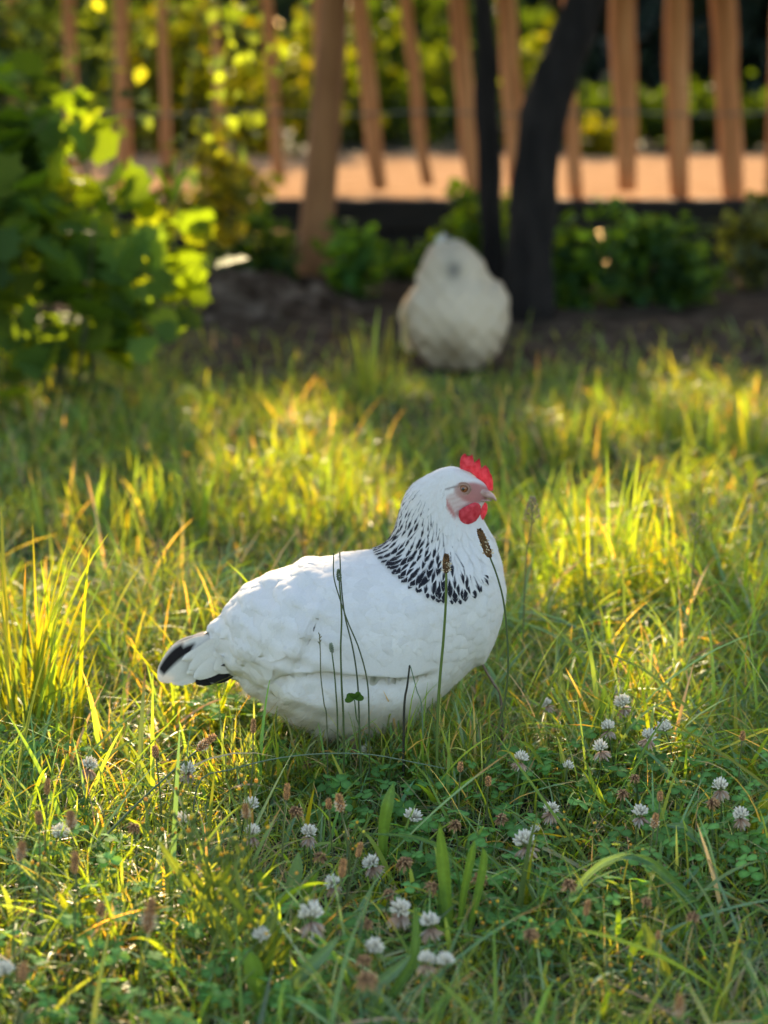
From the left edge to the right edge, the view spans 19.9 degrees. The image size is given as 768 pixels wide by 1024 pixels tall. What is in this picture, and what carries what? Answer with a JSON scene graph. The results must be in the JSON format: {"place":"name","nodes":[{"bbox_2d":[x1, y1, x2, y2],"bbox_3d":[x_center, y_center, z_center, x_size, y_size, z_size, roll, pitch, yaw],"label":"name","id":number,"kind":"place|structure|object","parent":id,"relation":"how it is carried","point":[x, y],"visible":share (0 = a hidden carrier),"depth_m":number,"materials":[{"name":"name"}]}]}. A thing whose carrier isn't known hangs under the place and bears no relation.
{"place":"outdoors","nodes":[
{"label":"outdoors","id":0,"kind":"place"},
{"bbox_2d":[0,266,767,1023],"bbox_3d":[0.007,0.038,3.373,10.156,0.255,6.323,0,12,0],"label":"grass","id":1,"kind":"structure","parent":0,"point":[670,672],"depth_m":2.73,"materials":[{"name":"plant"}]},
{"bbox_2d":[0,62,26,353],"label":"leafy shrub","id":2,"kind":"object","parent":1,"relation":"on","point":[6,317],"visible":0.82,"depth_m":5.05,"materials":[{"name":"green plant"}]},
{"bbox_2d":[12,840,27,993],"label":"plantain flower","id":3,"kind":"object","parent":1,"relation":"on","point":[21,851],"visible":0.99,"depth_m":1.95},
{"bbox_2d":[32,810,42,936],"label":"plantain flower","id":4,"kind":"object","parent":1,"relation":"on","point":[38,818],"visible":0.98,"depth_m":2.07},
{"bbox_2d":[0,0,79,172],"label":"leafy shrub","id":5,"kind":"object","parent":1,"relation":"on","point":[9,19],"visible":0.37,"depth_m":5.95,"materials":[{"name":"green plant"}]},
{"bbox_2d":[30,842,51,913],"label":"budding weed","id":6,"kind":"object","parent":1,"relation":"on","point":[44,859],"visible":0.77,"depth_m":2.13,"materials":[{"name":"green plant"}]},
{"bbox_2d":[0,600,100,741],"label":"grass tuft","id":7,"kind":"object","parent":1,"relation":"on","point":[69,699],"visible":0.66,"depth_m":2.69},
{"bbox_2d":[0,50,115,390],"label":"leafy shrub","id":8,"kind":"object","parent":1,"relation":"on","point":[15,125],"visible":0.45,"depth_m":5.17,"materials":[{"name":"green plant"}]},
{"bbox_2d":[0,508,119,739],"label":"grass tuft","id":9,"kind":"object","parent":1,"relation":"on","point":[52,674],"visible":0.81,"depth_m":2.70,"materials":[{"name":"plant"}]},
{"bbox_2d":[64,809,88,964],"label":"plantain flower","id":10,"kind":"object","parent":1,"relation":"on","point":[71,820],"visible":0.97,"depth_m":2.01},
{"bbox_2d":[70,850,85,1000],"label":"plantain flower","id":11,"kind":"object","parent":1,"relation":"on","point":[74,862],"visible":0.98,"depth_m":1.93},
{"bbox_2d":[37,971,125,1009],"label":"budding weed","id":12,"kind":"object","parent":1,"relation":"on","point":[83,1006],"visible":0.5,"depth_m":1.96,"materials":[{"name":"green plant"}]},
{"bbox_2d":[69,755,97,808],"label":"clover flower","id":13,"kind":"object","parent":1,"relation":"on","point":[89,763],"visible":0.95,"depth_m":2.40,"materials":[{"name":"white plant"}]},
{"bbox_2d":[58,892,120,947],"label":"yellow leaf weed","id":14,"kind":"object","parent":1,"relation":"on","point":[64,903],"visible":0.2,"depth_m":2.07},
{"bbox_2d":[13,456,177,555],"bbox_3d":[-0.493,-0.015,3.738,0.282,0.165,0.250,0,12,0],"label":"grass tuft","id":15,"kind":"object","parent":1,"relation":"on","point":[40,520],"visible":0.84,"depth_m":3.73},
{"bbox_2d":[86,901,105,1023],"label":"plantain flower","id":16,"kind":"object","parent":1,"relation":"on","point":[100,909],"visible":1,"depth_m":1.89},
{"bbox_2d":[0,85,248,412],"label":"leafy shrub","id":17,"kind":"object","parent":1,"relation":"on","point":[71,246],"visible":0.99,"depth_m":5.06,"materials":[{"name":"green plant"}]},
{"bbox_2d":[61,733,216,890],"bbox_3d":[-0.271,0.317,2.254,0.040,0.128,0.261,9,15,36],"label":"plantain flower","id":18,"kind":"object","parent":1,"relation":"on","point":[205,743],"visible":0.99,"depth_m":2.32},
{"bbox_2d":[137,896,157,1023],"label":"plantain flower","id":19,"kind":"object","parent":1,"relation":"on","point":[149,921],"visible":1,"depth_m":1.77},
{"bbox_2d":[137,796,180,889],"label":"budding weed","id":20,"kind":"object","parent":1,"relation":"on","point":[149,831],"visible":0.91,"depth_m":2.17,"materials":[{"name":"green plant"}]},
{"bbox_2d":[162,757,200,876],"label":"budding weed","id":21,"kind":"object","parent":1,"relation":"on","point":[184,805],"visible":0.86,"depth_m":2.20,"materials":[{"name":"green plant"}]},
{"bbox_2d":[158,683,220,739],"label":"grass clump","id":22,"kind":"object","parent":1,"relation":"on","point":[170,717],"visible":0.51,"depth_m":2.71,"materials":[{"name":"green plant"}]},
{"bbox_2d":[127,447,289,542],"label":"grass tuft","id":23,"kind":"object","parent":1,"relation":"on","point":[200,511],"visible":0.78,"depth_m":3.84,"materials":[{"name":"plant"}]},
{"bbox_2d":[150,810,275,953],"bbox_3d":[-0.159,0.348,2.053,0.116,0.161,0.075,0,12,0],"label":"clump","id":24,"kind":"object","parent":1,"relation":"on","point":[207,891],"visible":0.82,"depth_m":2.05,"materials":[{"name":"green plant"}]},
{"bbox_2d":[235,762,257,883],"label":"budding weed","id":25,"kind":"object","parent":1,"relation":"on","point":[244,782],"visible":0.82,"depth_m":2.20,"materials":[{"name":"green plant"}]},
{"bbox_2d":[199,858,315,996],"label":"budding weed","id":26,"kind":"object","parent":1,"relation":"on","point":[272,944],"visible":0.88,"depth_m":1.98,"materials":[{"name":"green plant"}]},
{"bbox_2d":[254,852,318,920],"bbox_3d":[-0.096,0.373,2.149,0.066,0.082,0.005,0,12,0],"label":"plantain","id":27,"kind":"object","parent":1,"relation":"on","point":[297,865],"visible":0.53,"depth_m":2.15,"materials":[{"name":"green plant"}]},
{"bbox_2d":[300,823,316,870],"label":"clover flower","id":28,"kind":"object","parent":1,"relation":"on","point":[309,830],"visible":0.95,"depth_m":2.24,"materials":[{"name":"white plant"}]},
{"bbox_2d":[297,899,325,997],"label":"clover flower","id":29,"kind":"object","parent":1,"relation":"on","point":[312,912],"visible":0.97,"depth_m":1.98,"materials":[{"name":"white plant"}]},
{"bbox_2d":[192,753,443,812],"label":"meadow grass","id":30,"kind":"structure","parent":1,"relation":"on","point":[294,756],"depth_m":2.38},
{"bbox_2d":[157,453,506,767],"bbox_3d":[-0.060,0.115,2.583,0.416,0.377,0.235,0,12,0],"label":"hen","id":31,"kind":"object","parent":1,"relation":"on","point":[257,635],"visible":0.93,"depth_m":2.52,"materials":[{"name":"white"}]},
{"bbox_2d":[244,903,419,1023],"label":"plantain","id":32,"kind":"object","parent":1,"relation":"on","point":[403,969],"visible":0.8,"depth_m":1.93,"materials":[{"name":"green plant"}]},
{"bbox_2d":[256,436,418,538],"bbox_3d":[-0.082,-0.046,3.921,0.293,0.170,0.238,0,12,0],"label":"grass tuft","id":33,"kind":"object","parent":1,"relation":"on","point":[350,492],"visible":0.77,"depth_m":3.91,"materials":[{"name":"plant"}]},
{"bbox_2d":[336,569,344,798],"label":"meadow grass","id":34,"kind":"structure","parent":1,"relation":"on","point":[338,572],"depth_m":2.45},
{"bbox_2d":[334,793,349,907],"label":"plantain flower","id":35,"kind":"object","parent":1,"relation":"on","point":[339,803],"visible":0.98,"depth_m":2.16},
{"bbox_2d":[339,552,359,798],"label":"meadow grass","id":36,"kind":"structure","parent":1,"relation":"on","point":[354,660],"depth_m":2.46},
{"bbox_2d":[333,553,369,799],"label":"meadow grass","id":37,"kind":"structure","parent":1,"relation":"on","point":[364,670],"depth_m":2.45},
{"bbox_2d":[343,821,364,891],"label":"budding weed","id":38,"kind":"object","parent":1,"relation":"on","point":[353,851],"visible":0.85,"depth_m":2.25,"materials":[{"name":"green plant"}]},
{"bbox_2d":[345,692,363,806],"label":"clover sprig","id":39,"kind":"object","parent":1,"relation":"on","point":[351,697],"visible":0.91,"depth_m":2.43,"materials":[{"name":"green plant"}]},
{"bbox_2d":[354,970,379,1023],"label":"faded clover flower","id":40,"kind":"object","parent":1,"relation":"on","point":[368,979],"visible":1,"depth_m":1.80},
{"bbox_2d":[331,308,407,401],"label":"grass tuft","id":41,"kind":"object","parent":1,"relation":"on","point":[370,371],"visible":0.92,"depth_m":5.14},
{"bbox_2d":[362,853,384,901],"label":"clover flower","id":42,"kind":"object","parent":1,"relation":"on","point":[371,860],"visible":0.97,"depth_m":2.19,"materials":[{"name":"white plant"}]},
{"bbox_2d":[0,602,767,1023],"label":"clover leaves","id":43,"kind":"object","parent":1,"relation":"on","point":[198,934],"visible":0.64,"depth_m":2.22,"materials":[{"name":"green plant"}]},
{"bbox_2d":[0,580,767,1023],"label":"dry thatch","id":44,"kind":"object","parent":1,"relation":"on","point":[394,862],"visible":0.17,"depth_m":2.22,"materials":[{"name":"brown plant"}]},
{"bbox_2d":[378,783,394,874],"bbox_3d":[0.005,0.335,2.275,0.020,0.107,0.010,-9,15,-35],"label":"plantain","id":45,"kind":"object","parent":1,"relation":"on","point":[386,810],"visible":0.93,"depth_m":2.27,"materials":[{"name":"green plant"}]},
{"bbox_2d":[14,263,767,389],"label":"bare bed","id":46,"kind":"object","parent":1,"relation":"on","point":[742,308],"visible":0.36,"depth_m":6.28,"materials":[{"name":"soil"}]},
{"bbox_2d":[0,0,161,313],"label":"leafy shrub","id":47,"kind":"object","parent":46,"relation":"on","point":[24,18],"visible":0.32,"depth_m":6.26,"materials":[{"name":"green plant"}]},
{"bbox_2d":[0,0,302,307],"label":"leafy shrub","id":48,"kind":"object","parent":46,"relation":"on","point":[208,13],"visible":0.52,"depth_m":6.00,"materials":[{"name":"green plant"}]},
{"bbox_2d":[149,120,284,270],"bbox_3d":[-0.569,-0.985,7.177,0.492,0.615,0.400,0,12,0],"label":"leafy shrub","id":49,"kind":"object","parent":46,"relation":"on","point":[224,184],"visible":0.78,"depth_m":7.13,"materials":[{"name":"green plant"}]},
{"bbox_2d":[156,266,364,325],"bbox_3d":[-0.481,-0.709,7.120,0.840,0.195,1.000,0,12,0],"label":"soil mound","id":50,"kind":"object","parent":46,"relation":"on","point":[252,296],"visible":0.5,"depth_m":6.89,"materials":[{"name":"soil"}]},
{"bbox_2d":[202,196,322,281],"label":"leafy plant","id":51,"kind":"object","parent":46,"relation":"on","point":[274,259],"visible":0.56,"depth_m":7.54,"materials":[{"name":"green plant"}]},
{"bbox_2d":[296,0,348,275],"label":"fence post","id":52,"kind":"object","parent":46,"relation":"on","point":[320,179],"visible":0.81,"depth_m":7.90,"materials":[{"name":"wood"}]},
{"bbox_2d":[317,215,396,297],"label":"leafy plant","id":53,"kind":"object","parent":46,"relation":"on","point":[351,270],"visible":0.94,"depth_m":7.23,"materials":[{"name":"green plant"}]},
{"bbox_2d":[373,239,427,279],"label":"leafy plant","id":54,"kind":"object","parent":46,"relation":"on","point":[408,266],"visible":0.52,"depth_m":7.74,"materials":[{"name":"green plant"}]},
{"bbox_2d":[399,232,509,370],"bbox_3d":[0.185,-0.570,5.868,0.293,0.376,0.559,0,12,0],"label":"hen","id":55,"kind":"object","parent":46,"relation":"on","point":[454,307],"visible":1,"depth_m":5.66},
{"bbox_2d":[425,177,509,257],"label":"leafy plant","id":56,"kind":"object","parent":46,"relation":"on","point":[464,222],"visible":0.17,"depth_m":7.54,"materials":[{"name":"green plant"}]},
{"bbox_2d":[473,0,505,284],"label":"young tree","id":57,"kind":"object","parent":46,"relation":"on","point":[489,156],"visible":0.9,"depth_m":7.04,"materials":[{"name":"black plant"}]},
{"bbox_2d":[504,0,607,321],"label":"fruit tree","id":58,"kind":"object","parent":46,"relation":"on","point":[533,206],"visible":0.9,"depth_m":6.65,"materials":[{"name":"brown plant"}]},
{"bbox_2d":[552,209,631,310],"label":"leafy plant","id":59,"kind":"object","parent":46,"relation":"on","point":[576,258],"visible":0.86,"depth_m":6.95,"materials":[{"name":"green plant"}]},
{"bbox_2d":[571,195,714,306],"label":"leafy plant","id":60,"kind":"object","parent":46,"relation":"on","point":[640,242],"visible":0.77,"depth_m":7.13,"materials":[{"name":"green plant"}]},
{"bbox_2d":[636,211,729,309],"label":"leafy plant","id":61,"kind":"object","parent":46,"relation":"on","point":[695,280],"visible":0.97,"depth_m":7.05,"materials":[{"name":"green plant"}]},
{"bbox_2d":[710,182,767,291],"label":"leafy plant","id":62,"kind":"object","parent":46,"relation":"on","point":[751,262],"visible":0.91,"depth_m":7.53,"materials":[{"name":"green plant"}]},
{"bbox_2d":[386,897,410,957],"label":"clover flower","id":63,"kind":"object","parent":1,"relation":"on","point":[400,919],"visible":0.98,"depth_m":2.02,"materials":[{"name":"white plant"}]},
{"bbox_2d":[402,665,410,793],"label":"meadow grass","id":64,"kind":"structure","parent":1,"relation":"on","point":[403,736],"depth_m":2.47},
{"bbox_2d":[67,198,767,262],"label":"timber edging","id":65,"kind":"object","parent":1,"relation":"on","point":[409,221],"visible":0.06,"depth_m":8.40,"materials":[{"name":"wood"}]},
{"bbox_2d":[416,949,436,1022],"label":"clover flower","id":66,"kind":"object","parent":1,"relation":"on","point":[425,957],"visible":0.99,"depth_m":1.91,"materials":[{"name":"white plant"}]},
{"bbox_2d":[419,910,443,978],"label":"clover flower","id":67,"kind":"object","parent":1,"relation":"on","point":[429,920],"visible":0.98,"depth_m":2.00,"materials":[{"name":"white plant"}]},
{"bbox_2d":[435,553,451,795],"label":"plantain flower","id":68,"kind":"object","parent":1,"relation":"on","point":[446,563],"visible":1,"depth_m":2.42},
{"bbox_2d":[436,824,487,950],"bbox_3d":[0.074,0.364,2.108,0.050,0.140,0.014,0,12,0],"label":"plantain","id":69,"kind":"object","parent":1,"relation":"on","point":[444,881],"visible":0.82,"depth_m":2.10,"materials":[{"name":"green plant"}]},
{"bbox_2d":[474,528,508,801],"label":"plantain flower","id":70,"kind":"object","parent":1,"relation":"on","point":[485,546],"visible":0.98,"depth_m":2.41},
{"bbox_2d":[475,887,523,965],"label":"budding weed","id":71,"kind":"object","parent":1,"relation":"on","point":[482,924],"visible":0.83,"depth_m":2.08,"materials":[{"name":"green plant"}]},
{"bbox_2d":[509,928,540,1004],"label":"faded clover flower","id":72,"kind":"object","parent":1,"relation":"on","point":[530,933],"visible":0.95,"depth_m":1.97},
{"bbox_2d":[512,828,539,899],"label":"clover flower","id":73,"kind":"object","parent":1,"relation":"on","point":[522,838],"visible":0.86,"depth_m":2.19,"materials":[{"name":"white plant"}]},
{"bbox_2d":[522,496,540,682],"bbox_3d":[0.190,0.113,2.839,0.023,0.272,0.023,5,13,20],"label":"grass panicle","id":74,"kind":"object","parent":1,"relation":"on","point":[528,505],"depth_m":2.82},
{"bbox_2d":[515,919,548,985],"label":"budding weed","id":75,"kind":"object","parent":1,"relation":"on","point":[540,950],"visible":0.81,"depth_m":2.03,"materials":[{"name":"green plant"}]},
{"bbox_2d":[363,760,734,935],"bbox_3d":[0.201,0.360,2.248,0.336,0.133,0.320,6,14,27],"label":"grass clump","id":76,"kind":"object","parent":1,"relation":"on","point":[665,874],"visible":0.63,"depth_m":2.14,"materials":[{"name":"green plant"}]},
{"bbox_2d":[480,451,617,550],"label":"grass tuft","id":77,"kind":"object","parent":1,"relation":"on","point":[542,512],"visible":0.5,"depth_m":3.75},
{"bbox_2d":[480,396,618,469],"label":"grass tuft","id":78,"kind":"object","parent":1,"relation":"on","point":[549,440],"visible":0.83,"depth_m":4.48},
{"bbox_2d":[534,934,602,1020],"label":"budding weed","id":79,"kind":"object","parent":1,"relation":"on","point":[599,985],"visible":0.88,"depth_m":1.95,"materials":[{"name":"green plant"}]},
{"bbox_2d":[556,811,596,872],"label":"budding weed","id":80,"kind":"object","parent":1,"relation":"on","point":[571,834],"visible":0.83,"depth_m":2.27,"materials":[{"name":"green plant"}]},
{"bbox_2d":[505,442,692,620],"bbox_3d":[0.315,0.030,3.284,0.285,0.260,0.226,0,12,0],"label":"grass tuft","id":81,"kind":"object","parent":1,"relation":"on","point":[565,513],"visible":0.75,"depth_m":3.27,"materials":[{"name":"plant"}]},
{"bbox_2d":[592,739,611,796],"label":"clover flower","id":82,"kind":"object","parent":1,"relation":"on","point":[600,745],"visible":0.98,"depth_m":2.45,"materials":[{"name":"white plant"}]},
{"bbox_2d":[595,656,633,738],"bbox_3d":[0.276,0.233,2.658,0.019,0.098,0.104,6,13,24],"label":"plantain","id":83,"kind":"object","parent":1,"relation":"on","point":[602,697],"visible":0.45,"depth_m":2.61,"materials":[{"name":"green plant"}]},
{"bbox_2d":[613,693,633,741],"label":"clover flower","id":84,"kind":"object","parent":1,"relation":"on","point":[622,700],"visible":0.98,"depth_m":2.58,"materials":[{"name":"white plant"}]},
{"bbox_2d":[603,957,658,1017],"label":"budding weed","id":85,"kind":"object","parent":1,"relation":"on","point":[648,974],"visible":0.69,"depth_m":1.98,"materials":[{"name":"green plant"}]},
{"bbox_2d":[631,803,650,868],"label":"clover flower","id":86,"kind":"object","parent":1,"relation":"on","point":[640,810],"visible":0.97,"depth_m":2.28,"materials":[{"name":"white plant"}]},
{"bbox_2d":[518,459,767,612],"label":"grass tuft","id":87,"kind":"object","parent":1,"relation":"on","point":[703,548],"visible":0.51,"depth_m":3.30,"materials":[{"name":"plant"}]},
{"bbox_2d":[624,922,673,994],"bbox_3d":[0.247,0.414,2.025,0.052,0.065,0.012,10,15,38],"label":"folded grass blade","id":88,"kind":"object","parent":1,"relation":"on","point":[645,933],"visible":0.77,"depth_m":2.02,"materials":[{"name":"green plant"}]},
{"bbox_2d":[596,367,755,448],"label":"grass tuft","id":89,"kind":"object","parent":1,"relation":"on","point":[661,427],"visible":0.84,"depth_m":4.66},
{"bbox_2d":[599,516,767,634],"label":"grass tuft","id":90,"kind":"object","parent":1,"relation":"on","point":[745,584],"visible":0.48,"depth_m":3.21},
{"bbox_2d":[711,776,729,846],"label":"clover flower","id":91,"kind":"object","parent":1,"relation":"on","point":[720,784],"visible":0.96,"depth_m":2.30,"materials":[{"name":"white plant"}]},
{"bbox_2d":[703,939,743,990],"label":"budding weed","id":92,"kind":"object","parent":1,"relation":"on","point":[706,963],"visible":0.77,"depth_m":2.01,"materials":[{"name":"green plant"}]},
{"bbox_2d":[680,378,767,468],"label":"grass tuft","id":93,"kind":"object","parent":1,"relation":"on","point":[743,437],"visible":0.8,"depth_m":4.41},
{"bbox_2d":[732,806,756,862],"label":"clover flower","id":94,"kind":"object","parent":1,"relation":"on","point":[740,814],"visible":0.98,"depth_m":2.25,"materials":[{"name":"white plant"}]},
{"bbox_2d":[79,154,764,197],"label":"path","id":95,"kind":"structure","parent":0,"point":[599,176],"depth_m":10.36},
{"bbox_2d":[6,0,767,197],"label":"paling fence","id":96,"kind":"object","parent":95,"relation":"on","point":[623,45],"visible":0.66,"depth_m":8.47,"materials":[{"name":"wood"}]},
{"bbox_2d":[578,108,615,155],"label":"bush","id":97,"kind":"object","parent":95,"relation":"on","point":[602,140],"visible":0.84,"depth_m":11.98,"materials":[{"name":"green plant"}]},
{"bbox_2d":[132,114,765,153],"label":"ground","id":98,"kind":"structure","parent":0,"point":[395,148],"depth_m":12.79,"materials":[{"name":"soil"}]},
{"bbox_2d":[0,0,257,143],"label":"bush","id":99,"kind":"object","parent":98,"relation":"on","point":[97,70],"visible":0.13,"depth_m":12.83,"materials":[{"name":"green plant"}]},
{"bbox_2d":[79,0,299,110],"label":"evergreen tree","id":100,"kind":"object","parent":98,"relation":"on","point":[242,42],"visible":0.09,"depth_m":18.81,"materials":[{"name":"green plant"}]},
{"bbox_2d":[0,76,408,150],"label":"hedge","id":101,"kind":"object","parent":98,"relation":"on","point":[92,85],"visible":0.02,"depth_m":12.69,"materials":[{"name":"green plant"}]},
{"bbox_2d":[92,0,386,157],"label":"bush","id":102,"kind":"object","parent":98,"relation":"on","point":[180,40],"visible":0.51,"depth_m":12.18,"materials":[{"name":"green plant"}]},
{"bbox_2d":[252,0,475,109],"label":"evergreen tree","id":103,"kind":"object","parent":98,"relation":"on","point":[422,8],"depth_m":19.36,"materials":[{"name":"green plant"}]},
{"bbox_2d":[276,5,458,144],"bbox_3d":[-0.105,-2.665,13.428,1.170,1.006,1.081,3,13,13],"label":"bush","id":104,"kind":"object","parent":98,"relation":"on","point":[434,76],"visible":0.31,"depth_m":13.43,"materials":[{"name":"green plant"}]},
{"bbox_2d":[276,0,610,134],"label":"bush","id":105,"kind":"object","parent":98,"relation":"on","point":[437,30],"visible":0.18,"depth_m":15.02,"materials":[{"name":"green plant"}]},
{"bbox_2d":[498,13,565,145],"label":"bush","id":106,"kind":"object","parent":98,"relation":"on","point":[538,41],"visible":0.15,"depth_m":13.17,"materials":[{"name":"green plant"}]},
{"bbox_2d":[348,69,767,150],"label":"hedge","id":107,"kind":"object","parent":98,"relation":"on","point":[702,130],"visible":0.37,"depth_m":12.73,"materials":[{"name":"green plant"}]},
{"bbox_2d":[493,0,695,114],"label":"evergreen tree","id":108,"kind":"object","parent":98,"relation":"on","point":[591,75],"visible":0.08,"depth_m":18.73,"materials":[{"name":"green plant"}]},
{"bbox_2d":[579,0,767,110],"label":"evergreen tree","id":109,"kind":"object","parent":98,"relation":"on","point":[753,31],"visible":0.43,"depth_m":17.30,"materials":[{"name":"green plant"}]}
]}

